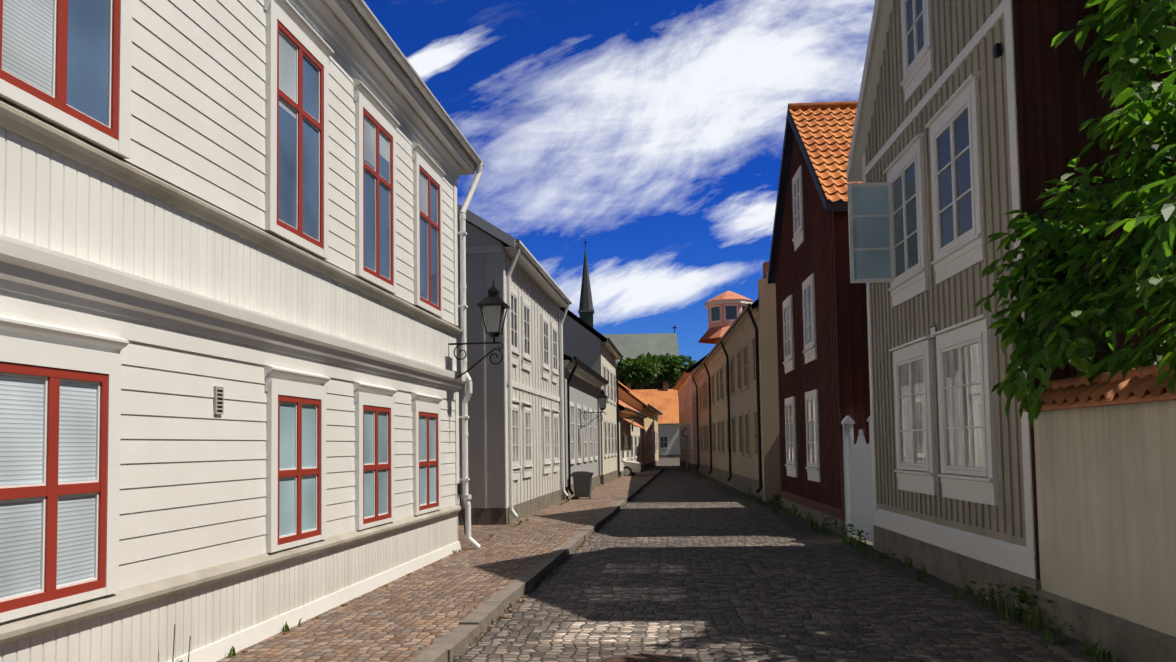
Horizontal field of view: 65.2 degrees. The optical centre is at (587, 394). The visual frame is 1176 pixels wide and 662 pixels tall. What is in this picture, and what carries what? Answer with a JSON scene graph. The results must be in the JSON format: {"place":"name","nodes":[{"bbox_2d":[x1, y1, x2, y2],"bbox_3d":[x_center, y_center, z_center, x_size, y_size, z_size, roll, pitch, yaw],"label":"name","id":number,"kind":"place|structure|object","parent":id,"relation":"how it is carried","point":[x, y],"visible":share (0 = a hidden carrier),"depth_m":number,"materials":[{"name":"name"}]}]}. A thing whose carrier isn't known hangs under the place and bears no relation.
{"place":"outdoors","nodes":[
{"label":"outdoors","id":0,"kind":"place"},
{"bbox_2d":[0,0,484,661],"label":"white house","id":1,"kind":"structure","parent":0,"point":[232,384],"depth_m":7.30,"materials":[{"name":"paint"}]},
{"bbox_2d":[448,280,509,377],"bbox_3d":[-1.723,-0.965,14.282,0.964,1.610,0.431,-1,-3,6],"label":"lamp","id":2,"kind":"object","parent":1,"relation":"attached to","point":[493,305],"visible":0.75,"depth_m":14.16,"materials":[{"name":"black metal"}]},
{"bbox_2d":[216,468,663,661],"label":"pavement","id":3,"kind":"structure","parent":0,"point":[448,608],"depth_m":10.01,"materials":[{"name":"stone"}]},
{"bbox_2d":[570,471,593,499],"bbox_3d":[-0.179,2.821,28.012,0.698,0.950,0.530,-1,-3,6],"label":"wheelie bin","id":4,"kind":"object","parent":3,"relation":"on","point":[582,481],"visible":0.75,"depth_m":27.80,"materials":[{"name":"grey plastic"}]},
{"bbox_2d":[236,515,960,658],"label":"dry leaves","id":5,"kind":"object","parent":3,"relation":"on","point":[488,629],"visible":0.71,"depth_m":10.87,"materials":[{"name":"brown plant"}]},
{"bbox_2d":[623,461,644,475],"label":"hatchback car","id":6,"kind":"object","parent":3,"relation":"on","point":[631,468],"visible":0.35,"depth_m":48.30,"materials":[{"name":"white metal"}]},
{"bbox_2d":[364,0,874,364],"label":"sky","id":7,"kind":"structure","parent":0,"point":[648,133],"materials":[{"name":"blue"}]},
{"bbox_2d":[578,240,678,388],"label":"abbey church","id":8,"kind":"structure","parent":0,"point":[633,346],"depth_m":228.18,"materials":[{"name":"black metal"}]},
{"bbox_2d":[671,458,872,547],"bbox_3d":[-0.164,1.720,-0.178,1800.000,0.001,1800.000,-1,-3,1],"label":"ground sheet","id":9,"kind":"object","parent":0,"point":[869,543],"depth_m":16.36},
{"bbox_2d":[456,203,571,524],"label":"panel house","id":10,"kind":"structure","parent":9,"relation":"on","point":[516,462],"depth_m":19.72,"materials":[{"name":"paint"}]},
{"bbox_2d":[562,353,608,499],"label":"house","id":11,"kind":"structure","parent":9,"relation":"on","point":[583,382],"depth_m":31.81,"materials":[{"name":"paint"}]},
{"bbox_2d":[580,387,608,428],"bbox_3d":[0.213,0.468,31.270,0.958,1.400,0.375,-1,-3,6],"label":"lamp","id":12,"kind":"object","parent":11,"relation":"attached to","point":[602,397],"visible":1,"depth_m":31.20,"materials":[{"name":"black metal"}]},
{"bbox_2d":[560,307,662,483],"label":"houses","id":13,"kind":"structure","parent":9,"relation":"on","point":[629,426],"depth_m":44.67,"materials":[{"name":"beige paint"}]},
{"bbox_2d":[626,381,679,457],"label":"street end houses","id":14,"kind":"structure","parent":9,"relation":"on","point":[665,400],"depth_m":120.65,"materials":[{"name":"orange tile"}]},
{"bbox_2d":[616,352,696,398],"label":"trees","id":15,"kind":"object","parent":9,"relation":"on","point":[643,371],"visible":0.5,"depth_m":149.51,"materials":[{"name":"green plant"}]},
{"bbox_2d":[673,291,752,471],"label":"pink tower house","id":16,"kind":"structure","parent":9,"relation":"on","point":[725,309],"depth_m":59.38,"materials":[{"name":"paint"}]},
{"bbox_2d":[691,262,780,501],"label":"beige building","id":17,"kind":"structure","parent":9,"relation":"on","point":[735,374],"depth_m":31.49,"materials":[{"name":"paint"}]},
{"bbox_2d":[452,458,1126,661],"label":"road cobbles","id":18,"kind":"object","parent":9,"relation":"on","point":[746,615],"visible":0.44,"depth_m":9.96,"materials":[{"name":"grey stone"}]},
{"bbox_2d":[597,654,688,661],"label":"manhole","id":19,"kind":"object","parent":18,"relation":"on","point":[642,658],"visible":1,"depth_m":7.35,"materials":[{"name":"grey metal"}]},
{"bbox_2d":[172,485,1162,661],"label":"weeds","id":20,"kind":"object","parent":18,"relation":"on","point":[1091,650],"visible":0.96,"depth_m":8.93,"materials":[{"name":"green plant"}]},
{"bbox_2d":[682,428,687,467],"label":"round sign","id":21,"kind":"object","parent":18,"relation":"on","point":[684,432],"visible":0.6,"depth_m":61.65,"materials":[{"name":"grey metal"}]},
{"bbox_2d":[768,101,869,533],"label":"red house","id":22,"kind":"structure","parent":9,"relation":"on","point":[822,350],"depth_m":19.26,"materials":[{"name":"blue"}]},
{"bbox_2d":[841,415,873,547],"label":"yard gate","id":23,"kind":"structure","parent":9,"relation":"on","point":[858,489],"depth_m":16.08,"materials":[{"name":"paint"}]},
{"bbox_2d":[847,0,1175,619],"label":"grey house","id":24,"kind":"structure","parent":9,"relation":"on","point":[972,116],"depth_m":10.63,"materials":[{"name":"paint"}]},
{"bbox_2d":[974,0,1175,426],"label":"garden tree","id":25,"kind":"object","parent":9,"relation":"on","point":[1073,335],"visible":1,"depth_m":7.26,"materials":[{"name":"green plant"}]},
{"bbox_2d":[1023,363,1175,661],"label":"garden wall","id":26,"kind":"structure","parent":9,"relation":"on","point":[1105,457],"depth_m":7.33,"materials":[{"name":"beige paint"}]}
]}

